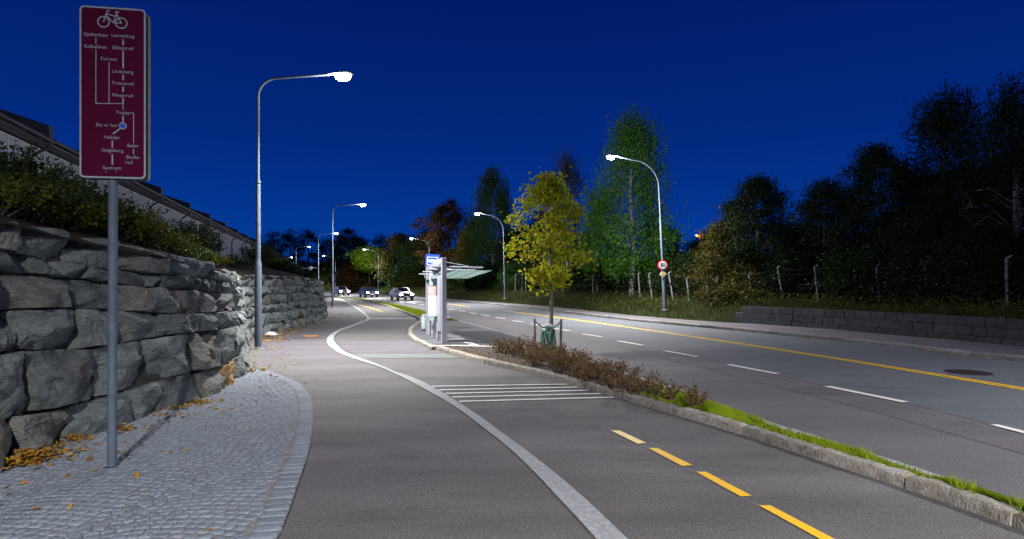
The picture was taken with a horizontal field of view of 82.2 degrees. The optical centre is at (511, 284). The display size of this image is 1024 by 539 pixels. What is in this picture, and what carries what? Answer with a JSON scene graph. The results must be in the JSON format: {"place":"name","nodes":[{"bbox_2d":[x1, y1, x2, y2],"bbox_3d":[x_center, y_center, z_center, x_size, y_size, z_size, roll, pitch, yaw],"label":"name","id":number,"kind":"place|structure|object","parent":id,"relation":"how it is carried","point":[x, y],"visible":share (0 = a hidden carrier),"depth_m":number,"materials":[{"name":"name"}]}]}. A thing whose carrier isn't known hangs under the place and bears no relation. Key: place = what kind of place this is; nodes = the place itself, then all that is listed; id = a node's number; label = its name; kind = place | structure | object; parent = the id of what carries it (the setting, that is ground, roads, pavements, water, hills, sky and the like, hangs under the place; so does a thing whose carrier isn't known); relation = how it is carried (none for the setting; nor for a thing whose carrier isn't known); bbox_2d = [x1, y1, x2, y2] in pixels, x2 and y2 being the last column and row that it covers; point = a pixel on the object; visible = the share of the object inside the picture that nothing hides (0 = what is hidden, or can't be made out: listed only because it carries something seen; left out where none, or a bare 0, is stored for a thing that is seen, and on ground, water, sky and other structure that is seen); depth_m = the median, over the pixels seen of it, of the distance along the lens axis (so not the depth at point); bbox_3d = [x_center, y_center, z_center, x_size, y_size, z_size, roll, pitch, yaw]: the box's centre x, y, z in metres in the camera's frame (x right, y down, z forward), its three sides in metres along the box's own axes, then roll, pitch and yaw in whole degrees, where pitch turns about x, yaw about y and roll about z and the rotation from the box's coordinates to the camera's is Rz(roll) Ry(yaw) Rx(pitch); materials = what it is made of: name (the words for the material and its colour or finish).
{"place":"outdoors","nodes":[
{"label":"outdoors","id":0,"kind":"place"},
{"bbox_2d":[0,214,318,281],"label":"bank terrain","id":1,"kind":"structure","parent":0,"point":[243,271],"depth_m":8.32,"materials":[{"name":"soil"}]},
{"bbox_2d":[0,109,55,168],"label":"terraced house","id":2,"kind":"structure","parent":1,"relation":"on","point":[25,128],"depth_m":18.73,"materials":[{"name":"grey"}]},
{"bbox_2d":[0,139,68,186],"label":"hedge shrub","id":3,"kind":"object","parent":1,"relation":"on","point":[29,161],"visible":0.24,"depth_m":8.47,"materials":[{"name":"green plant"}]},
{"bbox_2d":[0,172,72,217],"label":"shrub","id":4,"kind":"object","parent":1,"relation":"on","point":[14,197],"visible":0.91,"depth_m":7.06,"materials":[{"name":"green plant"}]},
{"bbox_2d":[0,147,80,216],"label":"hedge shrub","id":5,"kind":"object","parent":1,"relation":"on","point":[43,183],"visible":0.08,"depth_m":8.40,"materials":[{"name":"green plant"}]},
{"bbox_2d":[0,165,100,223],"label":"shrub","id":6,"kind":"object","parent":1,"relation":"on","point":[35,216],"visible":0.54,"depth_m":7.51,"materials":[{"name":"green plant"}]},
{"bbox_2d":[0,129,118,195],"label":"terraced house","id":7,"kind":"structure","parent":1,"relation":"on","point":[58,148],"depth_m":21.30,"materials":[{"name":"grey"}]},
{"bbox_2d":[7,188,126,231],"bbox_3d":[-6.181,-1.037,8.063,1.478,0.633,1.418,0,0,-36],"label":"shrub","id":8,"kind":"object","parent":1,"relation":"on","point":[88,219],"visible":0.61,"depth_m":7.97,"materials":[{"name":"green plant"}]},
{"bbox_2d":[41,160,107,201],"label":"hedge shrub","id":9,"kind":"object","parent":1,"relation":"on","point":[91,186],"visible":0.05,"depth_m":9.61,"materials":[{"name":"green plant"}]},
{"bbox_2d":[30,179,144,234],"bbox_3d":[-6.295,-1.108,8.543,1.710,0.784,1.715,0,0,32],"label":"shrub","id":10,"kind":"object","parent":1,"relation":"on","point":[120,209],"visible":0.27,"depth_m":8.55,"materials":[{"name":"green plant"}]},
{"bbox_2d":[51,153,163,243],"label":"terraced house","id":11,"kind":"structure","parent":1,"relation":"on","point":[147,189],"depth_m":29.75,"materials":[{"name":"grey"}]},
{"bbox_2d":[59,198,168,241],"bbox_3d":[-6.211,-0.996,9.067,1.626,0.696,1.560,0,0,37],"label":"shrub","id":12,"kind":"object","parent":1,"relation":"on","point":[127,230],"visible":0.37,"depth_m":9.16,"materials":[{"name":"green plant"}]},
{"bbox_2d":[81,203,173,243],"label":"shrub","id":13,"kind":"object","parent":1,"relation":"on","point":[129,240],"visible":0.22,"depth_m":9.36,"materials":[{"name":"green plant"}]},
{"bbox_2d":[106,213,184,247],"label":"shrub","id":14,"kind":"object","parent":1,"relation":"on","point":[148,240],"visible":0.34,"depth_m":9.87,"materials":[{"name":"green plant"}]},
{"bbox_2d":[118,183,191,229],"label":"terraced house","id":15,"kind":"structure","parent":1,"relation":"on","point":[177,204],"depth_m":35.73,"materials":[{"name":"grey"}]},
{"bbox_2d":[138,226,211,255],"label":"shrub","id":16,"kind":"object","parent":1,"relation":"on","point":[174,246],"visible":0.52,"depth_m":11.09,"materials":[{"name":"green plant"}]},
{"bbox_2d":[147,197,211,230],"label":"terraced house","id":17,"kind":"structure","parent":1,"relation":"on","point":[199,216],"depth_m":41.75,"materials":[{"name":"grey"}]},
{"bbox_2d":[172,220,219,257],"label":"hedge shrub","id":18,"kind":"object","parent":1,"relation":"on","point":[200,233],"visible":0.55,"depth_m":20.37,"materials":[{"name":"green plant"}]},
{"bbox_2d":[195,219,238,257],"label":"terraced house","id":19,"kind":"structure","parent":1,"relation":"on","point":[227,239],"depth_m":54.42,"materials":[{"name":"grey"}]},
{"bbox_2d":[238,237,279,266],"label":"hedge shrub","id":20,"kind":"object","parent":1,"relation":"on","point":[268,255],"visible":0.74,"depth_m":27.34,"materials":[{"name":"green plant"}]},
{"bbox_2d":[412,321,529,344],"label":"bus stop platform","id":21,"kind":"structure","parent":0,"point":[418,332],"depth_m":20.81,"materials":[{"name":"concrete"}]},
{"bbox_2d":[419,257,491,343],"bbox_3d":[-1.926,0.484,18.859,1.740,2.531,3.460,0,0,-17],"label":"bus shelter","id":22,"kind":"object","parent":21,"relation":"on","point":[435,303],"visible":1,"depth_m":17.99,"materials":[{"name":"paint"}]},
{"bbox_2d":[447,325,523,342],"bbox_3d":[-1.821,1.747,20.988,2.154,0.001,7.982,0,0,-17],"label":"platform dark panel","id":23,"kind":"object","parent":21,"relation":"on","point":[476,335],"depth_m":20.36,"materials":[{"name":"concrete"}]},
{"bbox_2d":[0,0,1023,275],"label":"sky","id":24,"kind":"structure","parent":0,"point":[437,93],"materials":[{"name":"blue"}]},
{"bbox_2d":[247,298,1023,538],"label":"path","id":25,"kind":"structure","parent":0,"point":[391,455],"depth_m":5.76,"materials":[{"name":"grey asphalt"}]},
{"bbox_2d":[0,368,313,538],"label":"cobblestones","id":26,"kind":"structure","parent":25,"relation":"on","point":[273,512],"depth_m":5.52,"materials":[{"name":"stone"}]},
{"bbox_2d":[79,5,150,468],"bbox_3d":[-3.915,-0.438,5.816,0.602,4.576,0.158,0,0,-8],"label":"cycle route sign","id":27,"kind":"object","parent":26,"relation":"on","point":[114,95],"visible":0.98,"depth_m":5.76,"materials":[{"name":"metal"}]},
{"bbox_2d":[0,221,327,472],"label":"stone retaining wall","id":28,"kind":"structure","parent":25,"relation":"on","point":[185,332],"depth_m":7.61,"materials":[{"name":"grey stone"}]},
{"bbox_2d":[251,71,352,349],"bbox_3d":[-5.953,-2.078,16.670,2.891,7.915,0.382,0,0,0],"label":"street lamp","id":29,"kind":"object","parent":25,"relation":"on","point":[343,75],"visible":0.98,"depth_m":16.63,"materials":[{"name":"metal"}]},
{"bbox_2d":[258,339,346,359],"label":"sidewalk","id":30,"kind":"structure","parent":25,"relation":"on","point":[311,349],"depth_m":16.30,"materials":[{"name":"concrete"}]},
{"bbox_2d":[264,297,364,338],"bbox_3d":[-23.466,1.844,51.704,18.190,0.001,71.946,0,0,-22],"label":"path dark surface","id":31,"kind":"object","parent":25,"relation":"on","point":[344,310],"visible":0.47,"depth_m":27.50,"materials":[{"name":"grey asphalt"}]},
{"bbox_2d":[0,314,672,538],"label":"fallen leaves","id":32,"kind":"object","parent":25,"relation":"on","point":[16,457],"visible":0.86,"depth_m":6.28,"materials":[{"name":"orange plant"}]},
{"bbox_2d":[336,320,416,337],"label":"road","id":33,"kind":"structure","parent":25,"relation":"on","point":[383,329],"depth_m":23.31,"materials":[{"name":"grey asphalt"}]},
{"bbox_2d":[337,341,440,352],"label":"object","id":34,"kind":"object","parent":25,"relation":"on","point":[381,346],"visible":1,"depth_m":17.06,"materials":[{"name":"concrete"}]},
{"bbox_2d":[351,353,460,358],"bbox_3d":[-2.758,1.840,15.039,3.075,0.001,1.110,0,0,0],"label":"path grey band","id":35,"kind":"object","parent":25,"relation":"on","point":[397,355],"visible":1,"depth_m":15.13,"materials":[{"name":"concrete"}]},
{"bbox_2d":[327,297,627,538],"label":"granite guide strip","id":36,"kind":"object","parent":25,"relation":"on","point":[588,515],"visible":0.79,"depth_m":5.69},
{"bbox_2d":[432,384,613,401],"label":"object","id":37,"kind":"object","parent":25,"relation":"on","point":[519,391],"visible":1,"depth_m":9.95,"materials":[{"name":"paint"}]},
{"bbox_2d":[444,344,656,396],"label":"planting bed mulch","id":38,"kind":"object","parent":25,"relation":"on","point":[519,358],"visible":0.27,"depth_m":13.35,"materials":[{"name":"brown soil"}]},
{"bbox_2d":[541,324,555,349],"bbox_3d":[0.977,1.401,15.645,0.428,0.698,0.345,0,0,0],"label":"watering bag","id":39,"kind":"object","parent":38,"relation":"on","point":[547,335],"visible":0.84,"depth_m":15.52,"materials":[{"name":"green plastic"}]},
{"bbox_2d":[500,166,598,340],"bbox_3d":[1.030,-0.631,15.712,2.737,4.972,2.354,0,0,0],"label":"maple tree","id":40,"kind":"object","parent":38,"relation":"on","point":[548,194],"visible":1,"depth_m":15.54,"materials":[{"name":"yellow plant"}]},
{"bbox_2d":[543,348,575,373],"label":"shrub","id":41,"kind":"object","parent":38,"relation":"on","point":[560,363],"visible":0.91,"depth_m":11.49,"materials":[{"name":"brown plant"}]},
{"bbox_2d":[568,361,603,381],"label":"shrub","id":42,"kind":"object","parent":38,"relation":"on","point":[583,373],"visible":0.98,"depth_m":10.43,"materials":[{"name":"brown plant"}]},
{"bbox_2d":[325,296,1023,530],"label":"path kerb","id":43,"kind":"structure","parent":25,"relation":"on","point":[1005,513],"depth_m":6.30,"materials":[{"name":"stone"}]},
{"bbox_2d":[698,472,751,495],"bbox_3d":[1.945,1.838,5.427,0.106,0.001,0.703,0,0,-15],"label":"lane marking","id":44,"kind":"object","parent":25,"relation":"on","point":[734,489],"visible":1,"depth_m":5.38,"materials":[{"name":"paint"}]},
{"bbox_2d":[759,505,833,538],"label":"lane marking","id":45,"kind":"object","parent":25,"relation":"on","point":[802,525],"visible":1,"depth_m":4.50,"materials":[{"name":"paint"}]},
{"bbox_2d":[323,252,1023,341],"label":"bank terrain","id":46,"kind":"structure","parent":0,"point":[732,315],"depth_m":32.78,"materials":[{"name":"green plant"}]},
{"bbox_2d":[265,227,311,265],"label":"deciduous tree","id":47,"kind":"object","parent":46,"relation":"on","point":[289,238],"visible":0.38,"depth_m":164.00,"materials":[{"name":"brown plant"}]},
{"bbox_2d":[286,227,328,275],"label":"deciduous tree","id":48,"kind":"object","parent":46,"relation":"on","point":[308,235],"visible":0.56,"depth_m":164.03,"materials":[{"name":"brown plant"}]},
{"bbox_2d":[309,257,364,288],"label":"deciduous tree","id":49,"kind":"object","parent":46,"relation":"on","point":[325,280],"visible":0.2,"depth_m":137.85,"materials":[{"name":"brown plant"}]},
{"bbox_2d":[322,223,367,283],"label":"deciduous tree","id":50,"kind":"object","parent":46,"relation":"on","point":[338,249],"visible":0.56,"depth_m":136.43,"materials":[{"name":"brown plant"}]},
{"bbox_2d":[325,260,376,292],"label":"deciduous tree","id":51,"kind":"object","parent":46,"relation":"on","point":[347,273],"visible":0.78,"depth_m":116.38,"materials":[{"name":"brown plant"}]},
{"bbox_2d":[345,243,385,285],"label":"deciduous tree","id":52,"kind":"object","parent":46,"relation":"on","point":[361,258],"visible":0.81,"depth_m":114.35,"materials":[{"name":"green plant"}]},
{"bbox_2d":[365,231,423,282],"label":"deciduous tree","id":53,"kind":"object","parent":46,"relation":"on","point":[397,241],"visible":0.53,"depth_m":108.40,"materials":[{"name":"green plant"}]},
{"bbox_2d":[376,256,424,290],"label":"deciduous tree","id":54,"kind":"object","parent":46,"relation":"on","point":[393,280],"visible":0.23,"depth_m":98.40,"materials":[{"name":"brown plant"}]},
{"bbox_2d":[395,271,425,289],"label":"bush","id":55,"kind":"object","parent":46,"relation":"on","point":[411,282],"visible":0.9,"depth_m":93.61,"materials":[{"name":"green plant"}]},
{"bbox_2d":[390,232,446,281],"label":"deciduous tree","id":56,"kind":"object","parent":46,"relation":"on","point":[412,267],"visible":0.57,"depth_m":94.52,"materials":[{"name":"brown plant"}]},
{"bbox_2d":[407,197,480,270],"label":"deciduous tree","id":57,"kind":"object","parent":46,"relation":"on","point":[436,240],"visible":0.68,"depth_m":85.90,"materials":[{"name":"brown plant"}]},
{"bbox_2d":[448,226,488,281],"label":"deciduous tree","id":58,"kind":"object","parent":46,"relation":"on","point":[462,247],"visible":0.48,"depth_m":74.23,"materials":[{"name":"green plant"}]},
{"bbox_2d":[468,263,503,290],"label":"bush","id":59,"kind":"object","parent":46,"relation":"on","point":[489,278],"visible":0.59,"depth_m":67.62,"materials":[{"name":"green plant"}]},
{"bbox_2d":[458,163,522,279],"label":"deciduous tree","id":60,"kind":"object","parent":46,"relation":"on","point":[500,198],"visible":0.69,"depth_m":69.26,"materials":[{"name":"green plant"}]},
{"bbox_2d":[493,261,527,289],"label":"bush","id":61,"kind":"object","parent":46,"relation":"on","point":[512,269],"visible":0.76,"depth_m":62.62,"materials":[{"name":"green plant"}]},
{"bbox_2d":[487,222,554,274],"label":"deciduous tree","id":62,"kind":"object","parent":46,"relation":"on","point":[507,259],"visible":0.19,"depth_m":66.38,"materials":[{"name":"green plant"}]},
{"bbox_2d":[516,208,571,264],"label":"deciduous tree","id":63,"kind":"object","parent":46,"relation":"on","point":[535,219],"visible":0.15,"depth_m":65.61,"materials":[{"name":"green plant"}]},
{"bbox_2d":[548,146,589,287],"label":"birch tree","id":64,"kind":"object","parent":46,"relation":"on","point":[573,177],"visible":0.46,"depth_m":52.66,"materials":[{"name":"green plant"}]},
{"bbox_2d":[555,263,594,291],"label":"bush","id":65,"kind":"object","parent":46,"relation":"on","point":[574,278],"visible":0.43,"depth_m":49.05,"materials":[{"name":"green plant"}]},
{"bbox_2d":[569,176,618,291],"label":"birch tree","id":66,"kind":"object","parent":46,"relation":"on","point":[586,232],"visible":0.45,"depth_m":46.39,"materials":[{"name":"green plant"}]},
{"bbox_2d":[573,259,623,293],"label":"bush","id":67,"kind":"object","parent":46,"relation":"on","point":[588,285],"visible":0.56,"depth_m":46.18,"materials":[{"name":"green plant"}]},
{"bbox_2d":[577,93,691,295],"bbox_3d":[8.011,-5.837,39.853,7.242,14.517,8.436,0,0,0],"label":"birch tree","id":68,"kind":"object","parent":46,"relation":"on","point":[642,151],"visible":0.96,"depth_m":39.34,"materials":[{"name":"green plant"}]},
{"bbox_2d":[609,256,659,290],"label":"bush","id":69,"kind":"object","parent":46,"relation":"on","point":[643,283],"visible":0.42,"depth_m":39.83,"materials":[{"name":"green plant"}]},
{"bbox_2d":[605,154,668,310],"bbox_3d":[6.575,-2.648,30.782,3.620,8.135,0.380,0,0,-15],"label":"street lamp","id":70,"kind":"object","parent":46,"relation":"on","point":[610,156],"visible":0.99,"depth_m":31.08,"materials":[{"name":"metal"}]},
{"bbox_2d":[624,221,687,276],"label":"deciduous tree","id":71,"kind":"object","parent":46,"relation":"on","point":[679,239],"visible":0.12,"depth_m":43.72,"materials":[{"name":"green plant"}]},
{"bbox_2d":[643,259,697,295],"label":"bush","id":72,"kind":"object","parent":46,"relation":"on","point":[656,289],"visible":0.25,"depth_m":35.92,"materials":[{"name":"green plant"}]},
{"bbox_2d":[646,245,716,297],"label":"bush","id":73,"kind":"object","parent":46,"relation":"on","point":[683,259],"visible":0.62,"depth_m":34.63,"materials":[{"name":"green plant"}]},
{"bbox_2d":[652,236,721,262],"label":"bush","id":74,"kind":"object","parent":46,"relation":"on","point":[692,245],"visible":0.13,"depth_m":40.30,"materials":[{"name":"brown plant"}]},
{"bbox_2d":[407,282,1023,318],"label":"bank weeds","id":75,"kind":"object","parent":46,"relation":"on","point":[906,303],"visible":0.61,"depth_m":27.29,"materials":[{"name":"green plant"}]},
{"bbox_2d":[670,213,762,306],"bbox_3d":[10.704,-1.215,30.449,4.596,4.920,4.587,0,0,0],"label":"bush","id":76,"kind":"object","parent":46,"relation":"on","point":[709,251],"visible":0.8,"depth_m":30.05,"materials":[{"name":"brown plant"}]},
{"bbox_2d":[709,251,776,303],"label":"bush","id":77,"kind":"object","parent":46,"relation":"on","point":[749,292],"visible":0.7,"depth_m":28.87,"materials":[{"name":"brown plant"}]},
{"bbox_2d":[515,255,1011,306],"bbox_3d":[7.765,0.073,39.285,1.677,2.291,43.721,0,0,-21],"label":"old fence","id":78,"kind":"object","parent":46,"relation":"on","point":[1006,272],"visible":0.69,"depth_m":27.02,"materials":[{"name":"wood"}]},
{"bbox_2d":[710,172,831,292],"bbox_3d":[12.617,-2.451,29.890,5.897,7.024,7.071,0,0,0],"label":"tree","id":79,"kind":"object","parent":46,"relation":"on","point":[756,189],"visible":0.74,"depth_m":29.14,"materials":[{"name":"green plant"}]},
{"bbox_2d":[739,245,829,301],"bbox_3d":[13.490,-0.503,27.895,4.236,3.108,5.050,0,0,-45],"label":"bush","id":80,"kind":"object","parent":46,"relation":"on","point":[787,277],"visible":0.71,"depth_m":27.24,"materials":[{"name":"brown plant"}]},
{"bbox_2d":[764,173,883,290],"bbox_3d":[14.650,-2.263,27.657,4.883,5.945,6.302,0,0,-15],"label":"tree","id":81,"kind":"object","parent":46,"relation":"on","point":[814,200],"visible":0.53,"depth_m":27.01,"materials":[{"name":"green plant"}]},
{"bbox_2d":[763,191,903,252],"bbox_3d":[17.532,-2.671,29.583,7.757,4.863,6.767,0,0,0],"label":"bush","id":82,"kind":"object","parent":46,"relation":"on","point":[877,215],"visible":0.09,"depth_m":29.26,"materials":[{"name":"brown plant"}]},
{"bbox_2d":[796,239,886,301],"bbox_3d":[14.797,-0.418,25.274,4.064,3.102,4.551,0,0,-21],"label":"bush","id":83,"kind":"object","parent":46,"relation":"on","point":[832,262],"visible":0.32,"depth_m":24.92,"materials":[{"name":"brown plant"}]},
{"bbox_2d":[812,237,908,299],"bbox_3d":[15.146,-0.550,24.502,4.138,2.904,4.861,0,0,-43],"label":"bush","id":84,"kind":"object","parent":46,"relation":"on","point":[868,259],"visible":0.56,"depth_m":23.98,"materials":[{"name":"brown plant"}]},
{"bbox_2d":[807,138,961,258],"bbox_3d":[16.770,-3.113,26.832,5.792,6.876,7.129,0,0,0],"label":"deciduous tree","id":85,"kind":"object","parent":46,"relation":"on","point":[878,156],"visible":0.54,"depth_m":25.58,"materials":[{"name":"green plant"}]},
{"bbox_2d":[873,72,1023,246],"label":"birch tree","id":86,"kind":"object","parent":46,"relation":"on","point":[945,138],"visible":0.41,"depth_m":24.86,"materials":[{"name":"green plant"}]},
{"bbox_2d":[912,66,1023,274],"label":"birch tree","id":87,"kind":"object","parent":46,"relation":"on","point":[1012,141],"visible":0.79,"depth_m":21.91,"materials":[{"name":"green plant"}]},
{"bbox_2d":[328,295,1023,501],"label":"road","id":88,"kind":"structure","parent":0,"point":[996,469],"depth_m":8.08,"materials":[{"name":"grey asphalt"}]},
{"bbox_2d":[326,295,941,478],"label":"island road kerb","id":89,"kind":"structure","parent":88,"relation":"on","point":[893,461],"depth_m":6.88,"materials":[{"name":"stone"}]},
{"bbox_2d":[325,292,1023,430],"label":"road far lanes","id":90,"kind":"structure","parent":88,"relation":"attached to","point":[989,403],"depth_m":14.00,"materials":[{"name":"grey asphalt"}]},
{"bbox_2d":[508,311,1023,389],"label":"road yellow line","id":91,"kind":"object","parent":90,"relation":"on","point":[825,357],"visible":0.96,"depth_m":14.13,"materials":[{"name":"paint"}]},
{"bbox_2d":[328,292,1023,361],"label":"kerb","id":92,"kind":"structure","parent":88,"relation":"on","point":[953,351],"depth_m":19.90,"materials":[{"name":"grey concrete"}]},
{"bbox_2d":[372,298,1023,432],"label":"road white dashes","id":93,"kind":"object","parent":88,"relation":"on","point":[1010,428],"visible":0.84,"depth_m":10.33,"materials":[{"name":"paint"}]},
{"bbox_2d":[379,294,1023,355],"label":"pavement","id":94,"kind":"structure","parent":0,"point":[979,347],"depth_m":19.83,"materials":[{"name":"concrete"}]},
{"bbox_2d":[736,306,1023,346],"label":"block wall","id":95,"kind":"structure","parent":94,"relation":"on","point":[1008,332],"depth_m":20.13,"materials":[{"name":"grey stone"}]},
{"bbox_2d":[640,384,1023,512],"bbox_3d":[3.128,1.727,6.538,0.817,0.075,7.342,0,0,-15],"label":"lawn grass","id":96,"kind":"structure","parent":0,"point":[725,410],"depth_m":6.69,"materials":[{"name":"green plant"}]},
{"bbox_2d":[682,380,708,407],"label":"shrub","id":97,"kind":"object","parent":96,"relation":"on","point":[690,396],"visible":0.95,"depth_m":8.24,"materials":[{"name":"brown plant"}]},
{"label":"verge soil","id":98,"kind":"structure","parent":0,"visible":0},
{"bbox_2d":[330,295,456,320],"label":"verge grass","id":99,"kind":"structure","parent":98,"relation":"on","point":[417,312],"depth_m":41.63,"materials":[{"name":"green plant"}]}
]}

